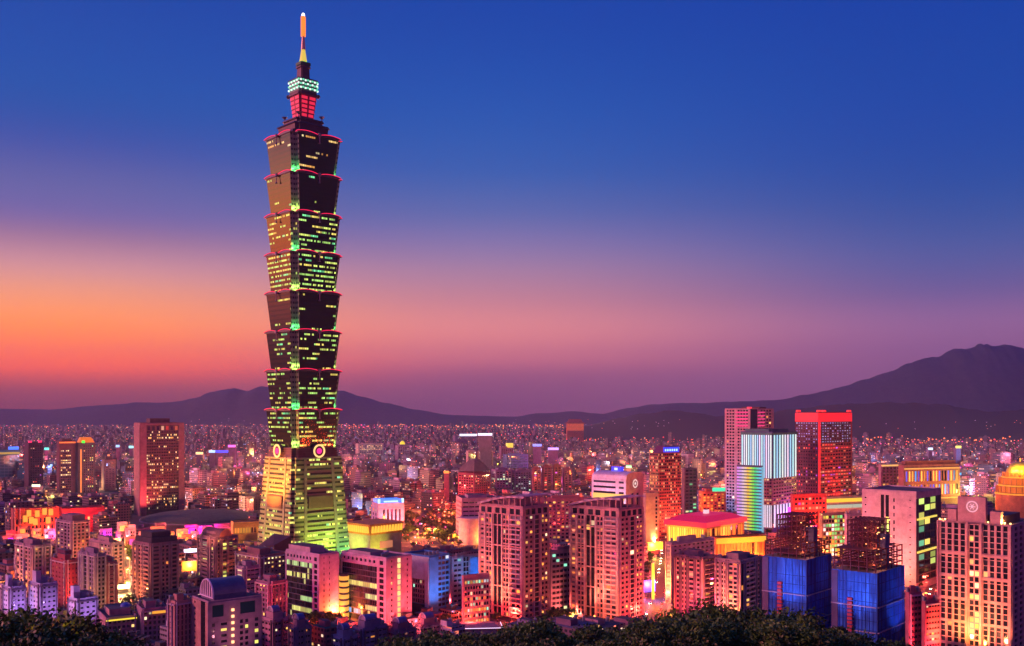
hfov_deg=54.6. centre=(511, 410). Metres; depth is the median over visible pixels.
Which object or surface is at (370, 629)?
terrace house
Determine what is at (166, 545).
window
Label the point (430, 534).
park tree
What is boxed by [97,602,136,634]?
terrace house
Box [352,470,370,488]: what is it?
city building
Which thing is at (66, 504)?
city building
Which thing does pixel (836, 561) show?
city building
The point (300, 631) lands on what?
terrace house
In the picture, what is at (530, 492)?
city building
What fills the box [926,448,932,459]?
roof sign
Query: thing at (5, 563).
city building
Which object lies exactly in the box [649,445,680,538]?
office tower
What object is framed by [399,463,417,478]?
city building
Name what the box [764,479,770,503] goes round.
window
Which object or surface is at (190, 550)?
billboard
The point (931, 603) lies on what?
apartment block
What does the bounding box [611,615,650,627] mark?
city building
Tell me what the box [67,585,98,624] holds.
lilac block
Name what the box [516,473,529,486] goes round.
window
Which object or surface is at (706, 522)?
civic hall
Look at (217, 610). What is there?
window
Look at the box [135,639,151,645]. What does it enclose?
hillside tree
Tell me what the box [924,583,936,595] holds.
road
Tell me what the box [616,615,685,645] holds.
hillside tree
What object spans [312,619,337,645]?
city building
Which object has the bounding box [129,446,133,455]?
roof sign
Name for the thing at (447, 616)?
street tree
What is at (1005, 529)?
window
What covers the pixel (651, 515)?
plain block
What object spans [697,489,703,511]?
city building
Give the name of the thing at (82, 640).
hillside tree
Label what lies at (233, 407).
mountains
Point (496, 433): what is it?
distant city lights
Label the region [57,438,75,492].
office tower
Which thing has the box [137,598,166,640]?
terrace house
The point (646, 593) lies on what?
pavement
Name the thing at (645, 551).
city building
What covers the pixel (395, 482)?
city building
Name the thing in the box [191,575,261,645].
apartment block
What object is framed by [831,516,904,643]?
construction tower
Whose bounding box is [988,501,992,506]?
city building
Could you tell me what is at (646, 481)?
city building
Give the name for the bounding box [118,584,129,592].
lit canopy
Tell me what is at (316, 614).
court tree
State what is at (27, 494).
city building
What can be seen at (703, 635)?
hillside tree
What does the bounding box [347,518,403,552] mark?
podium
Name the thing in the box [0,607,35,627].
hillside tree
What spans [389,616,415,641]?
terrace house
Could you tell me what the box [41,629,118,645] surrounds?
hillside tree
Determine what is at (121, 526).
shop block
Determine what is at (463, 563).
office block
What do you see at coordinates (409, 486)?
city building
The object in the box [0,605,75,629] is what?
hillside tree
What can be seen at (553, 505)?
window
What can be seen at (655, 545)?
billboard
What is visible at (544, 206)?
sky
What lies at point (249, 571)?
apartment block
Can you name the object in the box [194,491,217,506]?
city building
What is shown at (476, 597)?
building
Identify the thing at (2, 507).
city building
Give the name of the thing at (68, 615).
hillside tree
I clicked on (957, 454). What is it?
roof sign
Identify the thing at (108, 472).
office tower
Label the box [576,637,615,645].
hillside tree
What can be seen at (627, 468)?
roof sign
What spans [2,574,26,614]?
lilac block
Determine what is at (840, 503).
hall
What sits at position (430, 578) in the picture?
office block
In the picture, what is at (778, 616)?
hillside tree
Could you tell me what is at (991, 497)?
city building
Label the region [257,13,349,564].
skyscraper
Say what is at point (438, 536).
park tree
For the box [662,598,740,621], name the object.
hillside tree
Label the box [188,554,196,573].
city building
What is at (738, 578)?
apartment block
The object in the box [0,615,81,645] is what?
hillside tree
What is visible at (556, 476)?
apartment slab
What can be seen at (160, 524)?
shop block
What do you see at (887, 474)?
shop block
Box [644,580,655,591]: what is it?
billboard
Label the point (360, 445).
window
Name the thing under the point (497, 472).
window
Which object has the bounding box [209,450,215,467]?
roof sign
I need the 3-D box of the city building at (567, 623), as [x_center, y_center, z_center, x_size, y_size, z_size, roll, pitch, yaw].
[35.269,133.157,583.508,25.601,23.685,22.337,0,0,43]
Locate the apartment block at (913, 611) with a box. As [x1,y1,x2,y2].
[905,579,922,645]
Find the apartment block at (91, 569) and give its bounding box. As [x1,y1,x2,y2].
[78,541,106,608]
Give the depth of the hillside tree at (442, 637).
203.56 m
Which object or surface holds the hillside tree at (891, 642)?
on the hillside
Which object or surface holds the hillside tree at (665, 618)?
on the hillside
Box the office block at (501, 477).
[491,467,511,489]
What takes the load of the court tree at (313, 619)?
on the ground
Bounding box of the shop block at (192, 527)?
[184,524,197,533]
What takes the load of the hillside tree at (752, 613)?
on the hillside
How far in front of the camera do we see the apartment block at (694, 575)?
697.16 m
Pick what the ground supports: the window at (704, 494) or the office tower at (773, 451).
the office tower at (773, 451)
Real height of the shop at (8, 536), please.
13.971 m
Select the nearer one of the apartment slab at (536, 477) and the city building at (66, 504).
the city building at (66, 504)
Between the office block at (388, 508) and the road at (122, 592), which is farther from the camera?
the office block at (388, 508)
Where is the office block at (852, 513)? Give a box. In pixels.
[844,505,861,549]
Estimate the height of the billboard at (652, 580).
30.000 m
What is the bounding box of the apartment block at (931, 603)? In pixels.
[922,588,940,645]
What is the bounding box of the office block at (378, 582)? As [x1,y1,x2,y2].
[339,547,411,627]
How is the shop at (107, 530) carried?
on the ground
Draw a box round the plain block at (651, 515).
[643,493,658,553]
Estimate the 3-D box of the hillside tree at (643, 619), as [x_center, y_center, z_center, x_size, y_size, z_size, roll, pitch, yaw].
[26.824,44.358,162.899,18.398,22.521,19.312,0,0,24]
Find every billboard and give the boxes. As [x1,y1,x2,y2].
[182,561,196,571]
[184,548,196,572]
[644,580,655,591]
[646,541,662,556]
[651,563,653,601]
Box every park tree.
[404,527,412,535]
[425,532,433,536]
[433,531,443,538]
[448,532,457,541]
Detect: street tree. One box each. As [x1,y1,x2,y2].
[123,594,134,600]
[440,614,452,621]
[491,612,501,621]
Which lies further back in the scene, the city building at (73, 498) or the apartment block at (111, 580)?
the city building at (73, 498)
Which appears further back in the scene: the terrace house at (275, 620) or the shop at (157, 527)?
the shop at (157, 527)
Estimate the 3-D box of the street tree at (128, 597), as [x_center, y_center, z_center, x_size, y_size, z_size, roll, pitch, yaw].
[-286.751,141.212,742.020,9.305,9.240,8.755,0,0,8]
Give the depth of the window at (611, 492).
1027.39 m
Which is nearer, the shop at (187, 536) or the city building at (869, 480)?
the shop at (187, 536)
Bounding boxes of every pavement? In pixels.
[124,549,131,599]
[402,542,455,546]
[644,554,672,615]
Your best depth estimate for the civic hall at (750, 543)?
915.71 m
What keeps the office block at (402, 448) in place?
on the ground
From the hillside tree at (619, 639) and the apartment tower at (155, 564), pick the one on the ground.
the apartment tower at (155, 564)
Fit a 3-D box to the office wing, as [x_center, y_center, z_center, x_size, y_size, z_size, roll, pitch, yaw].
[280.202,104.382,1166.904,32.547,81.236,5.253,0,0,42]
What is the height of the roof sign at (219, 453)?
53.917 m
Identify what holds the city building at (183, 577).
on the ground
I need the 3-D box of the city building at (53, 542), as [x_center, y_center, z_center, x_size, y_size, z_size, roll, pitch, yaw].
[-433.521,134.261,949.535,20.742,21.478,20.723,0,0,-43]
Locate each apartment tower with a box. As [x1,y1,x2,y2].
[132,529,178,603]
[196,525,238,579]
[477,493,551,621]
[568,495,645,619]
[937,496,1023,645]
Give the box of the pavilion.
[452,621,501,633]
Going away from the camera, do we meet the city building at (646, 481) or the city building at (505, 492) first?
the city building at (505, 492)
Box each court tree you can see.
[305,615,317,624]
[307,611,321,618]
[321,611,335,620]
[329,612,342,621]
[546,606,560,616]
[553,608,570,616]
[565,607,577,616]
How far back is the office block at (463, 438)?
3909.97 m
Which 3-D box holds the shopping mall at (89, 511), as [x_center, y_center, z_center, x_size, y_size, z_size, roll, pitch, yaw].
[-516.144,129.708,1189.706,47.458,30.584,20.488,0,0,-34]
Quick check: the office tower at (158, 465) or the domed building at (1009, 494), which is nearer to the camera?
the domed building at (1009, 494)
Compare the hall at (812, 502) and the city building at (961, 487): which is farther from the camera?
the city building at (961, 487)
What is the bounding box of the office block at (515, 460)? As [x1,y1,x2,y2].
[503,453,527,468]
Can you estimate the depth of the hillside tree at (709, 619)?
123.95 m
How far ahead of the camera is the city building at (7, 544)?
944.08 m
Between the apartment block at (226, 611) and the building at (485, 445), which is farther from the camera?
the building at (485, 445)
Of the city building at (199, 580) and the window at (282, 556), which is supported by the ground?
the city building at (199, 580)
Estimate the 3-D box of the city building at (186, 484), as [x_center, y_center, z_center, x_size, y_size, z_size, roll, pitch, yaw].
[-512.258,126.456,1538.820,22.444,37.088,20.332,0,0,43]
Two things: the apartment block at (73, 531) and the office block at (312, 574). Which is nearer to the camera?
the office block at (312, 574)
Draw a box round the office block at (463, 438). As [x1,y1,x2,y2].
[453,434,476,444]
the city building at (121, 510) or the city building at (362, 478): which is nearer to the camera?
the city building at (121, 510)
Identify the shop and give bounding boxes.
[3,535,13,538]
[5,530,15,538]
[15,533,28,538]
[18,526,30,536]
[31,528,41,536]
[44,528,54,539]
[100,528,111,535]
[116,531,123,540]
[124,527,135,535]
[124,536,134,548]
[150,526,164,529]
[176,528,188,538]
[181,534,191,540]
[190,530,198,538]
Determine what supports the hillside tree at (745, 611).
on the hillside
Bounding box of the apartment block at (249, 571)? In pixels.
[235,560,260,591]
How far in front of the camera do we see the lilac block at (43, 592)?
641.10 m
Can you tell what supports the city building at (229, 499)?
on the ground
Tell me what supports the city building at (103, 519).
on the ground
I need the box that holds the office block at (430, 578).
[404,550,449,614]
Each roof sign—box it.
[32,484,42,489]
[44,448,50,455]
[116,445,120,459]
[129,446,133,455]
[196,452,203,464]
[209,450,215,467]
[216,450,228,465]
[228,445,235,465]
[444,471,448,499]
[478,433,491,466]
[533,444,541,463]
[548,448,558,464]
[625,466,631,470]
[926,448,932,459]
[954,446,960,465]
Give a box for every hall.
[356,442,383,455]
[664,509,746,541]
[710,533,765,555]
[790,493,826,540]
[827,495,861,511]
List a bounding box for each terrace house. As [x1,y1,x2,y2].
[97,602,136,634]
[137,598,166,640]
[262,605,289,645]
[288,613,311,645]
[331,623,358,645]
[352,613,388,645]
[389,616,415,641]
[414,611,440,634]
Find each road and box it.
[118,559,128,602]
[402,543,477,545]
[643,539,668,620]
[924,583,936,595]
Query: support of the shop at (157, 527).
on the ground
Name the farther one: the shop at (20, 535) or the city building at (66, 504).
the city building at (66, 504)
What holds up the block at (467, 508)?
on the ground
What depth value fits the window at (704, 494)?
1242.90 m
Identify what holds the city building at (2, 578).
on the ground
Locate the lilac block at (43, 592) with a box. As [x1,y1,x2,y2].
[28,569,57,619]
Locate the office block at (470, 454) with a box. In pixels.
[466,450,475,461]
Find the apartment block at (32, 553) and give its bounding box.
[14,537,52,591]
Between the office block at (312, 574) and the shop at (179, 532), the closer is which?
the office block at (312, 574)
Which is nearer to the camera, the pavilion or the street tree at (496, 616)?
the pavilion
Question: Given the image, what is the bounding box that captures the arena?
[139,509,252,530]
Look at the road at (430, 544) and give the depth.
1077.23 m
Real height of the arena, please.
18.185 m
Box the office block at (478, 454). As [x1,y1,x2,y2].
[477,451,492,465]
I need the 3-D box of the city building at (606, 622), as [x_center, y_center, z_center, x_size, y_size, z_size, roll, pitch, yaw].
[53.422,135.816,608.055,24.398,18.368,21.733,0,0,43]
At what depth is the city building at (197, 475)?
1689.85 m
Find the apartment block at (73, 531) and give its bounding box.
[56,512,89,558]
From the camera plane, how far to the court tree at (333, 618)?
657.45 m
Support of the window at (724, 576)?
in the apartment block at (738, 578)
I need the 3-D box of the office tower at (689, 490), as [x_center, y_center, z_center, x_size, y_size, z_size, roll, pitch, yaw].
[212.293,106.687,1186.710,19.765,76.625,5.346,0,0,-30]
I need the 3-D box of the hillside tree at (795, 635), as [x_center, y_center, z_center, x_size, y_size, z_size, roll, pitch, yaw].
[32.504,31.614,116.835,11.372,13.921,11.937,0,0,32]
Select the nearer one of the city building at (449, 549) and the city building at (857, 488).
the city building at (449, 549)
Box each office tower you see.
[24,440,42,487]
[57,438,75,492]
[75,437,94,492]
[102,454,115,490]
[134,418,183,515]
[458,459,490,494]
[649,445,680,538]
[682,468,696,513]
[725,407,773,511]
[741,428,796,531]
[795,410,851,496]
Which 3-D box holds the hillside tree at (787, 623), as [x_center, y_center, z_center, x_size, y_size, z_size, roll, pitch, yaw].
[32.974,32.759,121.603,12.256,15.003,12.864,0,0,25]
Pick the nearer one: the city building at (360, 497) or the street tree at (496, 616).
the street tree at (496, 616)
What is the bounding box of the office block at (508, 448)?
[499,443,513,458]
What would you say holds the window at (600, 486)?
in the hotel block at (616, 481)
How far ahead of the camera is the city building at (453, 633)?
583.50 m
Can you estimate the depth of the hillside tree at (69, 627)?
94.84 m
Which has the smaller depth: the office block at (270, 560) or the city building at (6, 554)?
the office block at (270, 560)
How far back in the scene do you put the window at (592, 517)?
681.72 m
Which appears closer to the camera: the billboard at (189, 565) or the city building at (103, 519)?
the billboard at (189, 565)
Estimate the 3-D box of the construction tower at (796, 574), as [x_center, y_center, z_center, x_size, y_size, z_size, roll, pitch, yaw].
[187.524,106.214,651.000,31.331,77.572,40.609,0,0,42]
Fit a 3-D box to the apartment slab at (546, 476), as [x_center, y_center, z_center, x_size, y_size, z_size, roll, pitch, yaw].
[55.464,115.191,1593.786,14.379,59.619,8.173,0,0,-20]
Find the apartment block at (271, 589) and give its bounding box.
[255,573,287,615]
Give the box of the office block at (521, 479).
[512,468,531,490]
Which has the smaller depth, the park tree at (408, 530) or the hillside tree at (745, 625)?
the hillside tree at (745, 625)
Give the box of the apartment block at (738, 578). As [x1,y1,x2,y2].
[714,550,762,612]
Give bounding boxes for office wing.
[737,465,763,532]
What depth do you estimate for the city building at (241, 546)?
911.10 m
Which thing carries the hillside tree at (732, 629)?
on the hillside
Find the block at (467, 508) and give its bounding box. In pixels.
[456,493,496,544]
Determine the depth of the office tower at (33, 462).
1767.92 m
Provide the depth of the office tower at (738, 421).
1306.85 m
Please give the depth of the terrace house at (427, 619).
629.35 m
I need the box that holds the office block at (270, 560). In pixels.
[234,542,284,577]
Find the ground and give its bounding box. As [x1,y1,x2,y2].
[14,426,904,645]
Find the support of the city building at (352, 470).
on the ground
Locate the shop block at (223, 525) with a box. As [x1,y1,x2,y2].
[214,523,230,531]
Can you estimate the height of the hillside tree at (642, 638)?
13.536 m
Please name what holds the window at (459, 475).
in the office tower at (473, 478)
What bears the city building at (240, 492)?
on the ground
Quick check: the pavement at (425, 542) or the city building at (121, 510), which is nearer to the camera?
the pavement at (425, 542)
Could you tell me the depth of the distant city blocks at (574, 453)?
2498.99 m
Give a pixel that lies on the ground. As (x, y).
(134, 518)
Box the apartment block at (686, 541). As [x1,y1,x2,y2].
[665,530,714,603]
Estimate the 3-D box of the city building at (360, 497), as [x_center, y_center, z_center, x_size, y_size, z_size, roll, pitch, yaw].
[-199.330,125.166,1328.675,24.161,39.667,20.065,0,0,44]
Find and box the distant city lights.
[2,419,1022,543]
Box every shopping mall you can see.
[11,505,58,533]
[59,505,104,531]
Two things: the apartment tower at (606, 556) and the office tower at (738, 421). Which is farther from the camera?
the office tower at (738, 421)
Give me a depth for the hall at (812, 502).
1097.67 m
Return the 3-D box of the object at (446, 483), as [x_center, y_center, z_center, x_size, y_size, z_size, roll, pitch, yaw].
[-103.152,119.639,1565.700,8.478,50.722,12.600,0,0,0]
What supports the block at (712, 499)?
on the ground
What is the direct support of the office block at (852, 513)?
on the ground
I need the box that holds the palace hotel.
[564,419,585,441]
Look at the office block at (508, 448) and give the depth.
2505.18 m
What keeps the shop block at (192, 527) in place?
on the ground
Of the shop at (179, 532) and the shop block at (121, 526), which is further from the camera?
the shop block at (121, 526)
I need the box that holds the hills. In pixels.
[564,402,1023,443]
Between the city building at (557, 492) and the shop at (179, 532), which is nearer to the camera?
the shop at (179, 532)
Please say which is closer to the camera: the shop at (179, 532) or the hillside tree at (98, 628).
the hillside tree at (98, 628)
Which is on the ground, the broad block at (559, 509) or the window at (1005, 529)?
the broad block at (559, 509)
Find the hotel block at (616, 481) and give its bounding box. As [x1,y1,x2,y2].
[592,466,643,504]
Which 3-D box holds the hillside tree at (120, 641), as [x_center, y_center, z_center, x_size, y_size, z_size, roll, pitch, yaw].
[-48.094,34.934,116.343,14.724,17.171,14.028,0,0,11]
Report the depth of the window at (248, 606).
562.69 m
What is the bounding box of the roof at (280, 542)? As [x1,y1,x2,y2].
[259,534,290,550]
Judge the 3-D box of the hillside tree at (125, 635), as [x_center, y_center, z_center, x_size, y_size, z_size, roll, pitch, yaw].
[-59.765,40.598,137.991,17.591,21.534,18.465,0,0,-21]
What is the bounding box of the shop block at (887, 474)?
[878,464,900,485]
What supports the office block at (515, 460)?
on the ground
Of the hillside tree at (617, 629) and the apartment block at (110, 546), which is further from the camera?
the apartment block at (110, 546)
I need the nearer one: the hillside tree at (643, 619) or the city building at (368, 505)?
the hillside tree at (643, 619)
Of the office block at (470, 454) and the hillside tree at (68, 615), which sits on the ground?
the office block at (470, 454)
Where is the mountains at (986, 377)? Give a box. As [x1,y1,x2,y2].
[605,344,1023,418]
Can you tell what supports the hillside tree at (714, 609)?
on the hillside
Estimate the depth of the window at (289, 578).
685.89 m
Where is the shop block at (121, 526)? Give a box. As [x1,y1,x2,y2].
[117,521,127,530]
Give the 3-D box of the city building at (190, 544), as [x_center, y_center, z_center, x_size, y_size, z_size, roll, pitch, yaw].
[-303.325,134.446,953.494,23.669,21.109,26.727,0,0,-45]
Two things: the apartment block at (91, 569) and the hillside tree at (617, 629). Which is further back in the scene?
the apartment block at (91, 569)
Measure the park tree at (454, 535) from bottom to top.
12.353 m
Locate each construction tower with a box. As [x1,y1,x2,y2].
[762,511,831,628]
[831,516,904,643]
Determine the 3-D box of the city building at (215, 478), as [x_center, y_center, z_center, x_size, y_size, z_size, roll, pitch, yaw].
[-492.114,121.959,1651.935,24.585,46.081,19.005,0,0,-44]
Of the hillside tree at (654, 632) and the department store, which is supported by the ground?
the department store
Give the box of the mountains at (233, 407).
[0,386,610,425]
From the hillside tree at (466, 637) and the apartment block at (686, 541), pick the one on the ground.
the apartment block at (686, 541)
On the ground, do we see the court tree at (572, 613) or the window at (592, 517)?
the court tree at (572, 613)
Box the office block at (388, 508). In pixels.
[371,498,403,534]
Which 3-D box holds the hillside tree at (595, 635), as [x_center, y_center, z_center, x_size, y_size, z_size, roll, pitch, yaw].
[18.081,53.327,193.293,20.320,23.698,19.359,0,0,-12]
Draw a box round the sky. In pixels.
[0,0,1023,416]
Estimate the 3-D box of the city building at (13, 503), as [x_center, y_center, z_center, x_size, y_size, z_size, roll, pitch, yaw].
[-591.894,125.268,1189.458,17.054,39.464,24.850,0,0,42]
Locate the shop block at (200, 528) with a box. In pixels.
[198,525,211,533]
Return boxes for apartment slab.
[532,466,540,489]
[542,464,551,490]
[552,463,560,491]
[562,467,571,492]
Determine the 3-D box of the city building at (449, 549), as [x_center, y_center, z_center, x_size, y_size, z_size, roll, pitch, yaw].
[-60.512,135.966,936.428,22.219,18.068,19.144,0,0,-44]
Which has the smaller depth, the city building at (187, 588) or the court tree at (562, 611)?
the court tree at (562, 611)
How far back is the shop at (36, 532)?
1107.63 m
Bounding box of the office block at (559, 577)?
[549,546,569,615]
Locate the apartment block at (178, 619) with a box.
[166,585,190,645]
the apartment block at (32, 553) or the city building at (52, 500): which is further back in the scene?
the city building at (52, 500)
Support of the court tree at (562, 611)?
on the ground
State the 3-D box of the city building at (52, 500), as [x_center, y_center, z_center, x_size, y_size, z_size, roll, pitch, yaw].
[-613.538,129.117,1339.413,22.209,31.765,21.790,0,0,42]
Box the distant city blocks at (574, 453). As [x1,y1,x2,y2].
[0,421,1023,645]
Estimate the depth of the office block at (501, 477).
1655.42 m
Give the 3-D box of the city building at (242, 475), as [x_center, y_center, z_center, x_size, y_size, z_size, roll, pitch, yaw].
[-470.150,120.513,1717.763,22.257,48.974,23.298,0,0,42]
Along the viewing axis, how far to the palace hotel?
4285.33 m
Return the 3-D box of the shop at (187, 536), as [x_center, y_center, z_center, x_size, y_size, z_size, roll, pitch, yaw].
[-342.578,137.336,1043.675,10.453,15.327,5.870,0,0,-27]
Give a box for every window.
[74,523,87,549]
[147,431,177,508]
[162,545,167,600]
[212,605,222,617]
[240,600,254,613]
[265,556,283,572]
[287,553,329,614]
[344,556,407,622]
[356,445,381,454]
[459,475,488,492]
[481,513,546,617]
[497,472,510,488]
[507,456,526,467]
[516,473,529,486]
[549,505,567,540]
[572,515,640,618]
[594,480,615,482]
[594,485,615,488]
[594,490,615,493]
[699,494,723,511]
[722,576,724,605]
[727,410,770,509]
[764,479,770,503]
[796,422,850,492]
[941,522,1021,645]
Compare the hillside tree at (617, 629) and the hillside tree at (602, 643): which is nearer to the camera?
the hillside tree at (602, 643)
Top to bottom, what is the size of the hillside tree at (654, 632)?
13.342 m
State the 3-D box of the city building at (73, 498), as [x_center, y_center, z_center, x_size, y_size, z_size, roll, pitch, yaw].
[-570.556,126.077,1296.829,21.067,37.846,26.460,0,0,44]
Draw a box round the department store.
[898,460,959,503]
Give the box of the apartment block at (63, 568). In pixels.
[50,548,77,608]
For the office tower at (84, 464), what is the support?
on the ground
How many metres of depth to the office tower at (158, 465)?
1382.63 m
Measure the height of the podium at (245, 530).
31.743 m
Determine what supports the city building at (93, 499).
on the ground
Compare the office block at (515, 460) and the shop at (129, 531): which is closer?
the shop at (129, 531)
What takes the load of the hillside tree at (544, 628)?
on the hillside
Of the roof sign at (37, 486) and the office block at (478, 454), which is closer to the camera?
the roof sign at (37, 486)
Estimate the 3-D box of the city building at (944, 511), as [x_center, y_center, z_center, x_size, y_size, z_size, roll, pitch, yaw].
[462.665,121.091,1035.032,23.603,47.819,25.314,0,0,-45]
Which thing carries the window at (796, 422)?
in the office tower at (824, 451)
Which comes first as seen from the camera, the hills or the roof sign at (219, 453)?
the roof sign at (219, 453)
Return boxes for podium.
[231,519,258,543]
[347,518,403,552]
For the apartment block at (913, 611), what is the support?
on the ground
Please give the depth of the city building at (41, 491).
1384.17 m
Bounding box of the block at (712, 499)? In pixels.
[699,487,725,511]
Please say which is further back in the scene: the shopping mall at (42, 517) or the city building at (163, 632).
the shopping mall at (42, 517)
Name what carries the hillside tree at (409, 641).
on the hillside
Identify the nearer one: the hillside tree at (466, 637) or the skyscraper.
the hillside tree at (466, 637)
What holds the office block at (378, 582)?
on the ground
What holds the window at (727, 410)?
in the office tower at (738, 421)
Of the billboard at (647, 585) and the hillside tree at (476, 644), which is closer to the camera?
the hillside tree at (476, 644)
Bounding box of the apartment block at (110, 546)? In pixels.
[89,531,124,582]
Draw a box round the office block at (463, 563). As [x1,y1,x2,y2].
[450,552,477,606]
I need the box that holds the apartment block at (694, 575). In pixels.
[674,548,716,615]
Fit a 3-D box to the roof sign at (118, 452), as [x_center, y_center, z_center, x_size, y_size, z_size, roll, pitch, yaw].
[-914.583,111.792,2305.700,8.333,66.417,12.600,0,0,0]
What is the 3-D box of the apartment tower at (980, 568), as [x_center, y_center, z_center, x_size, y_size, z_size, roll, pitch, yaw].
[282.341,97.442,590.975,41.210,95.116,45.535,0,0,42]
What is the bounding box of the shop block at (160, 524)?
[154,522,165,529]
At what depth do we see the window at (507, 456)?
2256.38 m
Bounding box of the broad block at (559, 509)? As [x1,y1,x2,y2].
[541,494,591,542]
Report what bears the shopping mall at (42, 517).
on the ground
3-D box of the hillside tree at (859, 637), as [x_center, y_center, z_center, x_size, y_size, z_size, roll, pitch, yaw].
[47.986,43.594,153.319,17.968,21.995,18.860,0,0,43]
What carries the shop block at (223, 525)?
on the ground
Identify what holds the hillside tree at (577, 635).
on the hillside
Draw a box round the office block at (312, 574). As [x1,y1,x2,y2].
[285,542,338,619]
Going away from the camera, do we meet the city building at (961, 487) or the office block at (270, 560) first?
the office block at (270, 560)
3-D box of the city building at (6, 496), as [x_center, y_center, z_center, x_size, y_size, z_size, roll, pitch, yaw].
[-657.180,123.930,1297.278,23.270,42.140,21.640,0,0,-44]
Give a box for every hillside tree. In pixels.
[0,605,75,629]
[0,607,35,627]
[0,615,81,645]
[2,615,89,645]
[25,612,114,644]
[35,606,100,626]
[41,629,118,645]
[48,634,115,645]
[103,624,146,645]
[106,630,138,645]
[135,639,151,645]
[374,636,406,645]
[383,630,444,645]
[417,626,461,643]
[440,630,492,645]
[449,639,490,645]
[463,632,515,645]
[483,613,575,645]
[515,630,564,645]
[566,624,587,643]
[567,620,627,645]
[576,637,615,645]
[600,632,630,645]
[606,625,626,632]
[615,625,676,645]
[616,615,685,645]
[623,611,699,633]
[646,624,701,644]
[656,608,705,622]
[659,615,732,645]
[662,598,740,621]
[677,600,764,625]
[702,613,747,640]
[704,615,761,645]
[721,604,769,621]
[729,617,760,645]
[730,605,785,620]
[739,605,823,628]
[744,617,831,638]
[749,620,835,645]
[764,606,826,626]
[765,609,856,642]
[809,626,846,645]
[817,624,872,645]
[832,631,866,645]
[847,627,886,644]
[863,636,920,645]
[881,640,899,645]
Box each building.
[0,446,19,476]
[0,489,21,502]
[0,501,8,514]
[0,539,15,550]
[0,548,14,562]
[0,558,13,573]
[0,575,14,582]
[0,583,4,609]
[5,499,31,529]
[6,565,14,577]
[11,489,26,494]
[21,490,44,500]
[27,495,46,506]
[33,489,47,497]
[46,495,61,505]
[50,540,55,554]
[59,502,77,506]
[62,493,81,505]
[82,493,107,509]
[93,511,118,534]
[107,500,129,523]
[160,620,166,642]
[177,538,185,542]
[179,539,196,560]
[179,552,183,565]
[179,572,202,586]
[179,573,196,586]
[179,581,199,595]
[184,481,190,504]
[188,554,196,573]
[189,468,206,484]
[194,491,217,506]
[207,470,225,488]
[209,496,220,508]
[221,489,238,509]
[231,466,249,489]
[231,489,246,494]
[238,544,244,549]
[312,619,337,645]
[343,474,349,490]
[345,499,347,515]
[348,465,365,483]
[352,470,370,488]
[352,489,373,508]
[366,498,372,514]
[389,477,403,491]
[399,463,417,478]
[401,478,420,496]
[412,544,438,550]
[420,468,438,489]
[421,489,443,513]
[438,545,462,553]
[438,631,457,637]
[441,618,464,635]
[462,573,489,621]
[502,489,518,495]
[507,617,537,626]
[516,491,542,502]
[549,490,561,494]
[550,614,599,637]
[585,616,623,632]
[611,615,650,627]
[639,471,648,490]
[644,542,647,562]
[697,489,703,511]
[766,532,784,554]
[819,512,844,556]
[832,557,841,567]
[857,481,858,495]
[859,473,877,495]
[941,504,957,518]
[960,476,974,494]
[960,483,963,491]
[973,472,989,496]
[978,494,994,502]
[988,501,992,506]
[995,458,1023,517]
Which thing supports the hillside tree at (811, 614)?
on the hillside
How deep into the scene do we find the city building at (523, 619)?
605.65 m
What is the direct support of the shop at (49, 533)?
on the ground
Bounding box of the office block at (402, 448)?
[395,441,409,460]
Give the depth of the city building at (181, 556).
931.90 m
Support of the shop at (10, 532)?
on the ground
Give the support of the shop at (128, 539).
on the ground
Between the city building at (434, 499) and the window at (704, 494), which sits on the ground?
the city building at (434, 499)
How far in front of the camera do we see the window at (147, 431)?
1382.50 m
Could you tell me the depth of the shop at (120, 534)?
1107.43 m
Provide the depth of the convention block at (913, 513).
812.30 m
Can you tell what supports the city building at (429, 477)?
on the ground
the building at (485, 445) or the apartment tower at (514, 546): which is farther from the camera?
the building at (485, 445)
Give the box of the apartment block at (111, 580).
[106,555,117,603]
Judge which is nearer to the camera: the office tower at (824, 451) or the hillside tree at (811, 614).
the hillside tree at (811, 614)
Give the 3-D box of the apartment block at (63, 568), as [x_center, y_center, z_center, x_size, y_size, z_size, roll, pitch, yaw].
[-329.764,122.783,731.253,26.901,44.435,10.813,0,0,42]
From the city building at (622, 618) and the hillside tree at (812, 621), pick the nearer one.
the hillside tree at (812, 621)
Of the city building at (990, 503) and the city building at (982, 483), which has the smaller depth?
the city building at (990, 503)
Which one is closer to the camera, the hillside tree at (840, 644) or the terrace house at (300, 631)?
the hillside tree at (840, 644)
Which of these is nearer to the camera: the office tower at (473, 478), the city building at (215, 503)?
the city building at (215, 503)
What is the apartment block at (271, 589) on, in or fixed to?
on the ground
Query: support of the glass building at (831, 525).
on the ground
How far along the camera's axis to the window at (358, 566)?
672.63 m
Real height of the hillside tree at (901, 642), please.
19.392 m
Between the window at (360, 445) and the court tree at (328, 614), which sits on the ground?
the court tree at (328, 614)
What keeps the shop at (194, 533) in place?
on the ground
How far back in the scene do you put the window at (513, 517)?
685.22 m
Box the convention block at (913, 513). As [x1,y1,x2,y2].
[862,485,940,588]

